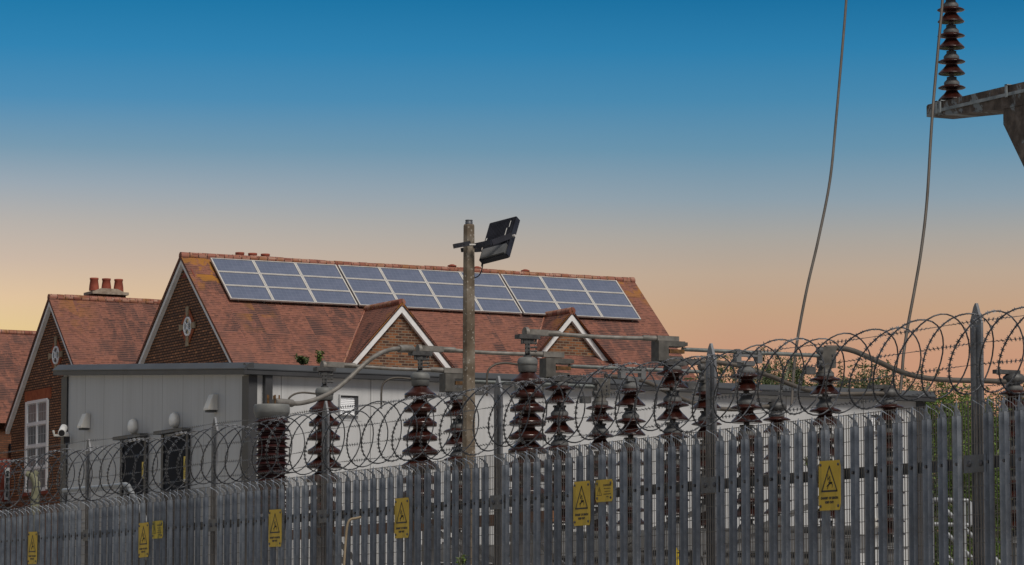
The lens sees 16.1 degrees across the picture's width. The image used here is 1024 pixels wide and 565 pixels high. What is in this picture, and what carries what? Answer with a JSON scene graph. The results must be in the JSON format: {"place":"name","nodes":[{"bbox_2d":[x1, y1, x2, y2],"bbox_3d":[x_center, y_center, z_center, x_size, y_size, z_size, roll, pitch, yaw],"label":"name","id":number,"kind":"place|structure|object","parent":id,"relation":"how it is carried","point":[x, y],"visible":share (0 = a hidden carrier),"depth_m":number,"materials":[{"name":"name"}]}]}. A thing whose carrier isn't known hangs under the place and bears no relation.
{"place":"outdoors","nodes":[
{"label":"outdoors","id":0,"kind":"place"},
{"bbox_2d":[25,470,40,564],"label":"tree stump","id":1,"kind":"object","parent":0,"point":[32,479],"visible":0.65,"depth_m":43.94,"materials":[{"name":"plant"}]},
{"bbox_2d":[4,277,160,564],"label":"school wing","id":2,"kind":"structure","parent":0,"point":[105,323],"depth_m":126.19,"materials":[{"name":"brick"}]},
{"bbox_2d":[25,398,48,492],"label":"window","id":3,"kind":"structure","parent":2,"relation":"in","point":[37,411],"depth_m":126.57,"materials":[{"name":"white glass"}]},
{"bbox_2d":[136,252,697,381],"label":"school building","id":4,"kind":"structure","parent":0,"point":[200,316],"depth_m":115.65,"materials":[{"name":"tile"}]},
{"bbox_2d":[210,258,258,272],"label":"solar panel","id":5,"kind":"object","parent":4,"relation":"on","point":[234,265],"visible":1,"depth_m":115.88,"materials":[{"name":"blue glass"}]},
{"bbox_2d":[217,271,265,286],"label":"solar panel","id":6,"kind":"object","parent":4,"relation":"on","point":[241,279],"visible":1,"depth_m":115.34,"materials":[{"name":"blue glass"}]},
{"bbox_2d":[224,285,272,302],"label":"solar panel","id":7,"kind":"object","parent":4,"relation":"on","point":[248,293],"visible":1,"depth_m":114.77,"materials":[{"name":"blue glass"}]},
{"bbox_2d":[253,260,301,275],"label":"solar panel","id":8,"kind":"object","parent":4,"relation":"on","point":[277,267],"visible":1,"depth_m":116.58,"materials":[{"name":"blue glass"}]},
{"bbox_2d":[260,273,308,288],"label":"solar panel","id":9,"kind":"object","parent":4,"relation":"on","point":[284,281],"visible":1,"depth_m":116.03,"materials":[{"name":"blue glass"}]},
{"bbox_2d":[267,287,315,305],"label":"solar panel","id":10,"kind":"object","parent":4,"relation":"on","point":[290,295],"visible":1,"depth_m":115.47,"materials":[{"name":"blue glass"}]},
{"bbox_2d":[295,262,342,277],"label":"solar panel","id":11,"kind":"object","parent":4,"relation":"on","point":[318,270],"visible":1,"depth_m":117.26,"materials":[{"name":"blue glass"}]},
{"bbox_2d":[302,276,349,290],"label":"solar panel","id":12,"kind":"object","parent":4,"relation":"on","point":[325,283],"visible":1,"depth_m":116.72,"materials":[{"name":"blue glass"}]},
{"bbox_2d":[309,289,357,307],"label":"solar panel","id":13,"kind":"object","parent":4,"relation":"on","point":[334,297],"visible":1,"depth_m":116.16,"materials":[{"name":"blue glass"}]},
{"bbox_2d":[338,265,385,279],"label":"solar panel","id":14,"kind":"object","parent":4,"relation":"on","point":[360,272],"visible":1,"depth_m":117.97,"materials":[{"name":"blue glass"}]},
{"bbox_2d":[345,278,392,292],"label":"solar panel","id":15,"kind":"object","parent":4,"relation":"on","point":[368,285],"visible":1,"depth_m":117.43,"materials":[{"name":"blue glass"}]},
{"bbox_2d":[352,291,396,305],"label":"solar panel","id":16,"kind":"object","parent":4,"relation":"on","point":[365,298],"visible":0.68,"depth_m":116.88,"materials":[{"name":"blue glass"}]},
{"bbox_2d":[379,267,425,281],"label":"solar panel","id":17,"kind":"object","parent":4,"relation":"on","point":[402,274],"visible":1,"depth_m":118.67,"materials":[{"name":"blue glass"}]},
{"bbox_2d":[386,280,433,295],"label":"solar panel","id":18,"kind":"object","parent":4,"relation":"on","point":[408,287],"visible":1,"depth_m":118.13,"materials":[{"name":"blue glass"}]},
{"bbox_2d":[394,294,441,311],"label":"solar panel","id":19,"kind":"object","parent":4,"relation":"on","point":[428,302],"visible":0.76,"depth_m":117.60,"materials":[{"name":"blue glass"}]},
{"bbox_2d":[419,269,462,283],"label":"solar panel","id":20,"kind":"object","parent":4,"relation":"on","point":[439,276],"visible":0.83,"depth_m":119.35,"materials":[{"name":"blue glass"}]},
{"bbox_2d":[427,282,462,296],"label":"solar panel","id":21,"kind":"object","parent":4,"relation":"on","point":[445,289],"visible":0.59,"depth_m":118.76,"materials":[{"name":"blue glass"}]},
{"bbox_2d":[435,296,481,312],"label":"solar panel","id":22,"kind":"object","parent":4,"relation":"on","point":[448,303],"visible":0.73,"depth_m":118.18,"materials":[{"name":"blue glass"}]},
{"bbox_2d":[460,272,505,286],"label":"solar panel","id":23,"kind":"object","parent":4,"relation":"on","point":[487,279],"visible":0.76,"depth_m":120.13,"materials":[{"name":"blue glass"}]},
{"bbox_2d":[475,285,513,299],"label":"solar panel","id":24,"kind":"object","parent":4,"relation":"on","point":[493,292],"visible":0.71,"depth_m":119.54,"materials":[{"name":"blue glass"}]},
{"bbox_2d":[475,298,521,315],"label":"solar panel","id":25,"kind":"object","parent":4,"relation":"on","point":[489,306],"visible":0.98,"depth_m":118.94,"materials":[{"name":"blue glass"}]},
{"bbox_2d":[500,274,546,288],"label":"solar panel","id":26,"kind":"object","parent":4,"relation":"on","point":[521,281],"visible":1,"depth_m":120.75,"materials":[{"name":"blue glass"}]},
{"bbox_2d":[508,287,554,301],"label":"solar panel","id":27,"kind":"object","parent":4,"relation":"on","point":[530,294],"visible":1,"depth_m":120.21,"materials":[{"name":"blue glass"}]},
{"bbox_2d":[516,300,558,316],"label":"solar panel","id":28,"kind":"object","parent":4,"relation":"on","point":[530,308],"visible":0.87,"depth_m":119.62,"materials":[{"name":"blue glass"}]},
{"bbox_2d":[540,276,585,290],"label":"solar panel","id":29,"kind":"object","parent":4,"relation":"on","point":[562,283],"visible":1,"depth_m":121.45,"materials":[{"name":"blue glass"}]},
{"bbox_2d":[548,289,593,303],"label":"solar panel","id":30,"kind":"object","parent":4,"relation":"on","point":[570,296],"visible":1,"depth_m":120.91,"materials":[{"name":"blue glass"}]},
{"bbox_2d":[556,302,601,319],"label":"solar panel","id":31,"kind":"object","parent":4,"relation":"on","point":[587,311],"visible":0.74,"depth_m":120.42,"materials":[{"name":"blue glass"}]},
{"bbox_2d":[578,278,623,292],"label":"solar panel","id":32,"kind":"object","parent":4,"relation":"on","point":[599,285],"visible":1,"depth_m":122.14,"materials":[{"name":"blue glass"}]},
{"bbox_2d":[587,291,632,305],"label":"solar panel","id":33,"kind":"object","parent":4,"relation":"on","point":[609,298],"visible":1,"depth_m":121.60,"materials":[{"name":"blue glass"}]},
{"bbox_2d":[595,304,640,321],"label":"solar panel","id":34,"kind":"object","parent":4,"relation":"on","point":[608,312],"visible":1,"depth_m":121.03,"materials":[{"name":"blue glass"}]},
{"bbox_2d":[52,362,935,564],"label":"control building","id":35,"kind":"structure","parent":0,"point":[112,399],"depth_m":52.33,"materials":[{"name":"paint"}]},
{"bbox_2d":[113,433,147,564],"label":"door","id":36,"kind":"structure","parent":35,"relation":"in","point":[137,448],"depth_m":53.61,"materials":[{"name":"metal"}]},
{"bbox_2d":[153,427,189,564],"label":"door","id":37,"kind":"structure","parent":35,"relation":"in","point":[185,455],"depth_m":52.24,"materials":[{"name":"metal"}]},
{"bbox_2d":[333,390,361,420],"bbox_3d":[-2.293,1.721,50.771,0.445,0.423,0.047,3,-7,-28],"label":"window","id":38,"kind":"structure","parent":35,"relation":"in","point":[341,397],"depth_m":50.79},
{"bbox_2d":[0,0,1023,531],"label":"sky","id":39,"kind":"structure","parent":0,"point":[682,149],"materials":[{"name":"blue"}]},
{"label":"ground","id":40,"kind":"structure","parent":0,"visible":0},
{"bbox_2d":[0,329,35,545],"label":"school annexe","id":41,"kind":"structure","parent":40,"relation":"on","point":[15,346],"depth_m":132.59,"materials":[{"name":"tile"}]},
{"bbox_2d":[62,482,146,561],"bbox_3d":[-5.856,4.910,52.061,0.070,4.053,3.430,3,-7,-28],"label":"stair handrail","id":42,"kind":"object","parent":40,"relation":"on","point":[93,487],"visible":0.42,"depth_m":52.09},
{"bbox_2d":[252,395,289,564],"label":"surge arrester","id":43,"kind":"object","parent":40,"relation":"on","point":[266,410],"visible":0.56,"depth_m":37.40,"materials":[{"name":"brown metal"}]},
{"bbox_2d":[272,345,414,406],"bbox_3d":[-1.769,0.978,38.406,0.084,0.773,2.162,-5,-8,40],"label":"looping cable","id":44,"kind":"object","parent":43,"relation":"attached to","point":[360,367],"visible":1,"depth_m":38.43,"materials":[{"name":"metal"}]},
{"bbox_2d":[461,219,474,564],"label":"lamp post","id":45,"kind":"object","parent":40,"relation":"on","point":[468,319],"visible":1,"depth_m":36.39,"materials":[{"name":"wood"}]},
{"bbox_2d":[453,233,515,251],"bbox_3d":[-0.284,-0.410,36.415,0.599,0.184,0.344,-2,-6,19],"label":"floodlight bracket","id":46,"kind":"object","parent":45,"relation":"attached to","point":[478,246],"visible":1,"depth_m":36.38,"materials":[{"name":"grey metal"}]},
{"bbox_2d":[479,216,519,263],"bbox_3d":[-0.127,-0.426,36.558,0.399,0.495,0.334,-4,-7,35],"label":"floodlight","id":47,"kind":"object","parent":46,"relation":"attached to","point":[497,251],"visible":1,"depth_m":36.50,"materials":[{"name":"metal"}]},
{"bbox_2d":[421,513,597,564],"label":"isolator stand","id":48,"kind":"object","parent":40,"relation":"on","point":[480,547],"visible":0.01,"depth_m":42.01,"materials":[{"name":"metal"}]},
{"bbox_2d":[442,396,461,543],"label":"post insulator","id":49,"kind":"object","parent":48,"relation":"on","point":[455,408],"visible":0.21,"depth_m":42.10,"materials":[{"name":"ceramic"}]},
{"bbox_2d":[439,373,483,395],"bbox_3d":[-0.584,1.200,42.278,0.510,0.254,0.180,3,-7,-28],"label":"isolator contact","id":50,"kind":"object","parent":49,"relation":"on","point":[447,382],"visible":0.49,"depth_m":42.15,"materials":[{"name":"metal"}]},
{"bbox_2d":[0,303,1023,564],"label":"palisade fence","id":51,"kind":"object","parent":40,"relation":"on","point":[452,491],"visible":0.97,"depth_m":22.68,"materials":[{"name":"grey metal"}]},
{"bbox_2d":[28,532,36,563],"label":"warning sign","id":52,"kind":"object","parent":51,"relation":"attached to","point":[32,547],"visible":1,"depth_m":32.00,"materials":[{"name":"yellow metal"}]},
{"bbox_2d":[138,522,148,557],"bbox_3d":[-3.024,2.111,29.724,0.008,0.282,0.217,3,-7,-28],"label":"warning sign","id":53,"kind":"object","parent":51,"relation":"attached to","point":[143,540],"visible":1,"depth_m":29.72,"materials":[{"name":"yellow metal"}]},
{"bbox_2d":[268,509,281,546],"bbox_3d":[-1.794,1.857,27.416,0.008,0.281,0.235,3,-6,-28],"label":"warning sign","id":54,"kind":"object","parent":51,"relation":"attached to","point":[275,529],"visible":1,"depth_m":27.41,"materials":[{"name":"yellow metal"}]},
{"bbox_2d":[394,497,408,537],"bbox_3d":[-0.778,1.657,25.507,0.008,0.281,0.227,3,-7,-28],"label":"warning sign","id":55,"kind":"object","parent":51,"relation":"attached to","point":[401,524],"visible":1,"depth_m":25.50,"materials":[{"name":"yellow metal"}]},
{"bbox_2d":[0,306,1023,510],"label":"razor coil","id":56,"kind":"object","parent":51,"relation":"attached to","point":[898,328],"visible":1,"depth_m":23.56,"materials":[{"name":"metal"}]},
{"bbox_2d":[0,336,1023,473],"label":"barbed strand","id":57,"kind":"object","parent":51,"relation":"attached to","point":[732,375],"visible":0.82,"depth_m":23.43,"materials":[{"name":"metal"}]},
{"bbox_2d":[0,315,1023,453],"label":"barbed strand","id":58,"kind":"object","parent":51,"relation":"attached to","point":[838,341],"visible":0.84,"depth_m":23.93,"materials":[{"name":"metal"}]},
{"bbox_2d":[1,358,1023,491],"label":"barbed strand","id":59,"kind":"object","parent":51,"relation":"attached to","point":[662,406],"visible":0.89,"depth_m":23.25,"materials":[{"name":"metal"}]},
{"bbox_2d":[2,380,1023,503],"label":"barbed strand","id":60,"kind":"object","parent":51,"relation":"attached to","point":[736,415],"visible":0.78,"depth_m":23.22,"materials":[{"name":"metal"}]},
{"bbox_2d":[573,481,589,525],"bbox_3d":[0.444,1.414,23.211,0.008,0.283,0.221,3,-7,-28],"label":"warning sign","id":61,"kind":"object","parent":51,"relation":"attached to","point":[581,503],"visible":1,"depth_m":23.21,"materials":[{"name":"yellow metal"}]},
{"bbox_2d":[595,479,612,501],"bbox_3d":[0.581,1.318,22.961,0.008,0.141,0.220,3,-7,-28],"label":"razor wire sign","id":62,"kind":"object","parent":51,"relation":"attached to","point":[604,490],"visible":1,"depth_m":22.96,"materials":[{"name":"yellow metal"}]},
{"bbox_2d":[819,460,840,510],"bbox_3d":[1.807,1.155,20.650,0.008,0.283,0.227,3,-6,-28],"label":"warning sign","id":63,"kind":"object","parent":51,"relation":"attached to","point":[829,484],"visible":1,"depth_m":20.65,"materials":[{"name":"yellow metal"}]},
{"bbox_2d":[292,506,850,564],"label":"bushing frame","id":64,"kind":"object","parent":40,"relation":"on","point":[630,556],"visible":0.03,"depth_m":38.66,"materials":[{"name":"metal"}]},
{"bbox_2d":[286,371,343,520],"bbox_3d":[-2.242,1.834,41.330,0.662,1.750,0.440,3,-7,-28],"label":"cable bushing","id":65,"kind":"object","parent":64,"relation":"on","point":[323,389],"visible":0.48,"depth_m":41.30,"materials":[{"name":"ceramic"}]},
{"bbox_2d":[313,361,335,375],"bbox_3d":[-2.144,0.980,41.471,0.240,0.169,0.110,3,-7,-28],"label":"tube clamp","id":66,"kind":"object","parent":65,"relation":"attached to","point":[322,368],"visible":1,"depth_m":41.43,"materials":[{"name":"metal"}]},
{"bbox_2d":[324,361,462,373],"bbox_3d":[-1.372,0.985,41.881,1.803,0.075,0.080,3,-7,-28],"label":"busbar tube","id":67,"kind":"object","parent":66,"relation":"attached to","point":[430,369],"visible":0.94,"depth_m":41.88,"materials":[{"name":"metal"}]},
{"bbox_2d":[380,355,437,503],"bbox_3d":[-1.093,1.586,39.173,0.662,1.703,0.440,3,-7,-28],"label":"cable bushing","id":68,"kind":"object","parent":64,"relation":"on","point":[419,378],"visible":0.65,"depth_m":39.13,"materials":[{"name":"ceramic"}]},
{"bbox_2d":[408,344,431,360],"bbox_3d":[-0.994,0.757,39.312,0.240,0.169,0.110,3,-7,-28],"label":"tube clamp","id":69,"kind":"object","parent":68,"relation":"attached to","point":[417,352],"visible":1,"depth_m":39.27,"materials":[{"name":"metal"}]},
{"bbox_2d":[422,345,563,357],"bbox_3d":[-0.214,0.761,39.727,1.755,0.066,0.080,3,-7,-28],"label":"busbar tube","id":70,"kind":"object","parent":69,"relation":"attached to","point":[546,354],"visible":0.79,"depth_m":39.73,"materials":[{"name":"metal"}]},
{"bbox_2d":[486,339,553,506],"bbox_3d":[0.061,1.403,37.003,0.661,1.758,0.440,3,-7,-28],"label":"cable bushing","id":71,"kind":"object","parent":64,"relation":"on","point":[527,363],"visible":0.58,"depth_m":36.96,"materials":[{"name":"ceramic"}]},
{"bbox_2d":[515,327,539,343],"bbox_3d":[0.159,0.543,37.145,0.240,0.169,0.110,3,-7,-28],"label":"tube clamp","id":72,"kind":"object","parent":71,"relation":"attached to","point":[524,338],"visible":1,"depth_m":37.10,"materials":[{"name":"metal"}]},
{"bbox_2d":[522,329,678,340],"bbox_3d":[0.929,0.554,37.554,1.817,0.064,0.080,3,-7,-28],"label":"busbar tube","id":73,"kind":"object","parent":72,"relation":"attached to","point":[592,336],"visible":1,"depth_m":37.52,"materials":[{"name":"metal"}]},
{"bbox_2d":[553,505,705,564],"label":"isolator stand","id":74,"kind":"object","parent":40,"relation":"on","point":[607,552],"visible":0.05,"depth_m":39.94,"materials":[{"name":"metal"}]},
{"bbox_2d":[544,381,575,537],"bbox_3d":[0.525,1.944,39.997,0.348,1.751,0.348,3,-7,-28],"label":"post insulator","id":75,"kind":"object","parent":74,"relation":"on","point":[564,427],"visible":0.4,"depth_m":39.95,"materials":[{"name":"ceramic"}]},
{"bbox_2d":[539,358,585,381],"bbox_3d":[0.565,0.974,40.119,0.510,0.254,0.180,3,-7,-28],"label":"isolator contact","id":76,"kind":"object","parent":75,"relation":"on","point":[548,367],"visible":0.82,"depth_m":40.02,"materials":[{"name":"metal"}]},
{"bbox_2d":[586,399,614,530],"bbox_3d":[1.048,2.262,43.036,0.348,1.751,0.348,3,-7,-28],"label":"post insulator","id":77,"kind":"object","parent":74,"relation":"on","point":[601,423],"visible":0.3,"depth_m":42.99,"materials":[{"name":"ceramic"}]},
{"bbox_2d":[579,378,610,402],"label":"terminal block","id":78,"kind":"structure","parent":77,"relation":"on","point":[606,388],"depth_m":43.08,"materials":[{"name":"metal"}]},
{"bbox_2d":[604,374,769,411],"bbox_3d":[2.174,1.341,43.717,2.433,0.397,0.062,3,-7,-28],"label":"flexible cable","id":79,"kind":"object","parent":78,"relation":"attached to","point":[652,384],"visible":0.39,"depth_m":43.62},
{"bbox_2d":[615,382,645,529],"bbox_3d":[1.324,1.988,40.417,0.348,1.751,0.348,3,-7,-28],"label":"post insulator","id":80,"kind":"object","parent":74,"relation":"on","point":[627,400],"visible":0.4,"depth_m":40.38,"materials":[{"name":"ceramic"}]},
{"bbox_2d":[568,364,700,381],"bbox_3d":[1.361,1.026,40.538,1.691,0.170,0.140,3,-7,-28],"label":"isolator tube","id":81,"kind":"object","parent":80,"relation":"on","point":[641,372],"visible":0.74,"depth_m":40.44,"materials":[{"name":"metal"}]},
{"bbox_2d":[691,385,721,528],"bbox_3d":[2.197,2.036,40.877,0.348,1.751,0.348,3,-7,-28],"label":"post insulator","id":82,"kind":"object","parent":74,"relation":"on","point":[701,406],"visible":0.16,"depth_m":40.83,"materials":[{"name":"ceramic"}]},
{"bbox_2d":[685,363,717,389],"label":"terminal block","id":83,"kind":"structure","parent":82,"relation":"on","point":[701,367],"depth_m":40.88,"materials":[{"name":"metal"}]},
{"bbox_2d":[701,359,884,396],"bbox_3d":[3.302,1.108,41.559,2.624,0.364,0.062,3,-7,-26],"label":"flexible cable","id":84,"kind":"object","parent":83,"relation":"attached to","point":[794,385],"visible":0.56,"depth_m":41.49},
{"bbox_2d":[632,499,863,564],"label":"isolator stand","id":85,"kind":"object","parent":40,"relation":"on","point":[690,535],"visible":0.15,"depth_m":37.99,"materials":[{"name":"metal"}]},
{"bbox_2d":[655,365,691,530],"bbox_3d":[1.678,1.718,37.831,0.348,1.751,0.348,3,-7,-28],"label":"post insulator","id":86,"kind":"object","parent":85,"relation":"on","point":[677,414],"visible":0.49,"depth_m":37.78,"materials":[{"name":"ceramic"}]},
{"bbox_2d":[651,340,700,365],"bbox_3d":[1.718,0.748,37.953,0.510,0.254,0.180,3,-7,-28],"label":"isolator contact","id":87,"kind":"object","parent":86,"relation":"on","point":[660,350],"visible":0.87,"depth_m":37.85,"materials":[{"name":"metal"}]},
{"bbox_2d":[730,366,765,531],"bbox_3d":[2.477,1.762,38.252,0.348,1.751,0.348,3,-7,-28],"label":"post insulator","id":88,"kind":"object","parent":85,"relation":"on","point":[747,384],"visible":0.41,"depth_m":38.20,"materials":[{"name":"ceramic"}]},
{"bbox_2d":[681,347,819,365],"bbox_3d":[2.514,0.800,38.372,1.691,0.170,0.140,3,-7,-28],"label":"isolator tube","id":89,"kind":"object","parent":88,"relation":"on","point":[738,360],"visible":0.88,"depth_m":38.30,"materials":[{"name":"metal"}]},
{"bbox_2d":[809,370,840,532],"bbox_3d":[3.350,1.810,38.711,0.348,1.751,0.348,3,-7,-28],"label":"post insulator","id":90,"kind":"object","parent":85,"relation":"on","point":[832,390],"visible":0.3,"depth_m":38.67,"materials":[{"name":"ceramic"}]},
{"bbox_2d":[802,347,836,374],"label":"terminal block","id":91,"kind":"structure","parent":90,"relation":"on","point":[828,354],"depth_m":38.75,"materials":[{"name":"metal"}]},
{"bbox_2d":[824,345,1009,384],"bbox_3d":[4.441,0.901,39.390,2.469,0.350,0.068,3,-7,-28],"label":"flexible cable","id":92,"kind":"object","parent":91,"relation":"attached to","point":[888,366],"visible":0.68,"depth_m":39.31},
{"bbox_2d":[695,341,839,387],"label":"tree","id":93,"kind":"object","parent":40,"relation":"on","point":[769,381],"visible":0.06,"depth_m":82.14,"materials":[{"name":"green plant"}]},
{"bbox_2d":[806,359,898,389],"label":"tree","id":94,"kind":"object","parent":40,"relation":"on","point":[881,382],"visible":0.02,"depth_m":79.78,"materials":[{"name":"green plant"}]},
{"bbox_2d":[888,549,893,564],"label":"steel column","id":95,"kind":"structure","parent":40,"relation":"on","point":[891,556],"depth_m":41.81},
{"bbox_2d":[874,398,907,549],"bbox_3d":[4.380,2.216,42.020,0.348,1.751,0.348,3,-7,-28],"label":"post insulator","id":96,"kind":"object","parent":95,"relation":"on","point":[893,405],"visible":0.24,"depth_m":41.95,"materials":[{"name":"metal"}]},
{"bbox_2d":[868,384,899,398],"bbox_3d":[4.321,1.268,42.088,0.385,0.152,0.250,3,-7,-28],"label":"round terminal","id":97,"kind":"object","parent":96,"relation":"on","point":[891,393],"visible":0.66,"depth_m":42.02,"materials":[{"name":"metal"}]},
{"bbox_2d":[899,0,943,393],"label":"hanging wire","id":98,"kind":"object","parent":97,"relation":"attached to","point":[927,189],"visible":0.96,"depth_m":43.20,"materials":[{"name":"metal"}]},
{"bbox_2d":[855,361,970,473],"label":"tree","id":99,"kind":"object","parent":40,"relation":"on","point":[917,386],"visible":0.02,"depth_m":81.53,"materials":[{"name":"green plant"}]},
{"bbox_2d":[933,497,1000,564],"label":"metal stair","id":100,"kind":"object","parent":40,"relation":"on","point":[964,538],"visible":0.3,"depth_m":51.90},
{"bbox_2d":[920,382,1023,564],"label":"tree","id":101,"kind":"object","parent":40,"relation":"on","point":[949,398],"visible":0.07,"depth_m":69.47,"materials":[{"name":"green plant"}]},
{"bbox_2d":[932,432,1012,564],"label":"tree","id":102,"kind":"object","parent":40,"relation":"on","point":[950,506],"visible":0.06,"depth_m":59.63,"materials":[{"name":"green plant"}]},
{"bbox_2d":[926,82,1023,165],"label":"concrete gantry","id":103,"kind":"object","parent":40,"relation":"on","point":[1007,101],"visible":0.94,"depth_m":46.11,"materials":[{"name":"concrete"}]},
{"bbox_2d":[937,0,965,99],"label":"beam insulator","id":104,"kind":"object","parent":103,"relation":"on","point":[951,60],"visible":0.94,"depth_m":47.31,"materials":[{"name":"brown ceramic"}]},
{"bbox_2d":[1011,543,1016,564],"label":"steel column","id":105,"kind":"structure","parent":40,"relation":"on","point":[1014,547],"depth_m":39.65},
{"bbox_2d":[998,384,1023,542],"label":"post insulator","id":106,"kind":"object","parent":105,"relation":"on","point":[1014,388],"visible":0.24,"depth_m":39.80,"materials":[{"name":"ceramic"}]},
{"bbox_3d":[3.231,4.699,43.944,0.320,2.786,0.320,3,-7,-28],"label":"steel column","id":107,"kind":"object","parent":40,"relation":"on","visible":0},
{"bbox_2d":[763,411,790,526],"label":"post insulator","id":108,"kind":"object","parent":107,"relation":"on","point":[778,419],"visible":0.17,"depth_m":44.13,"materials":[{"name":"ceramic"}]},
{"bbox_2d":[790,0,847,405],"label":"hanging wire","id":109,"kind":"object","parent":108,"relation":"attached to","point":[825,205],"visible":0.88,"depth_m":47.02,"materials":[{"name":"metal"}]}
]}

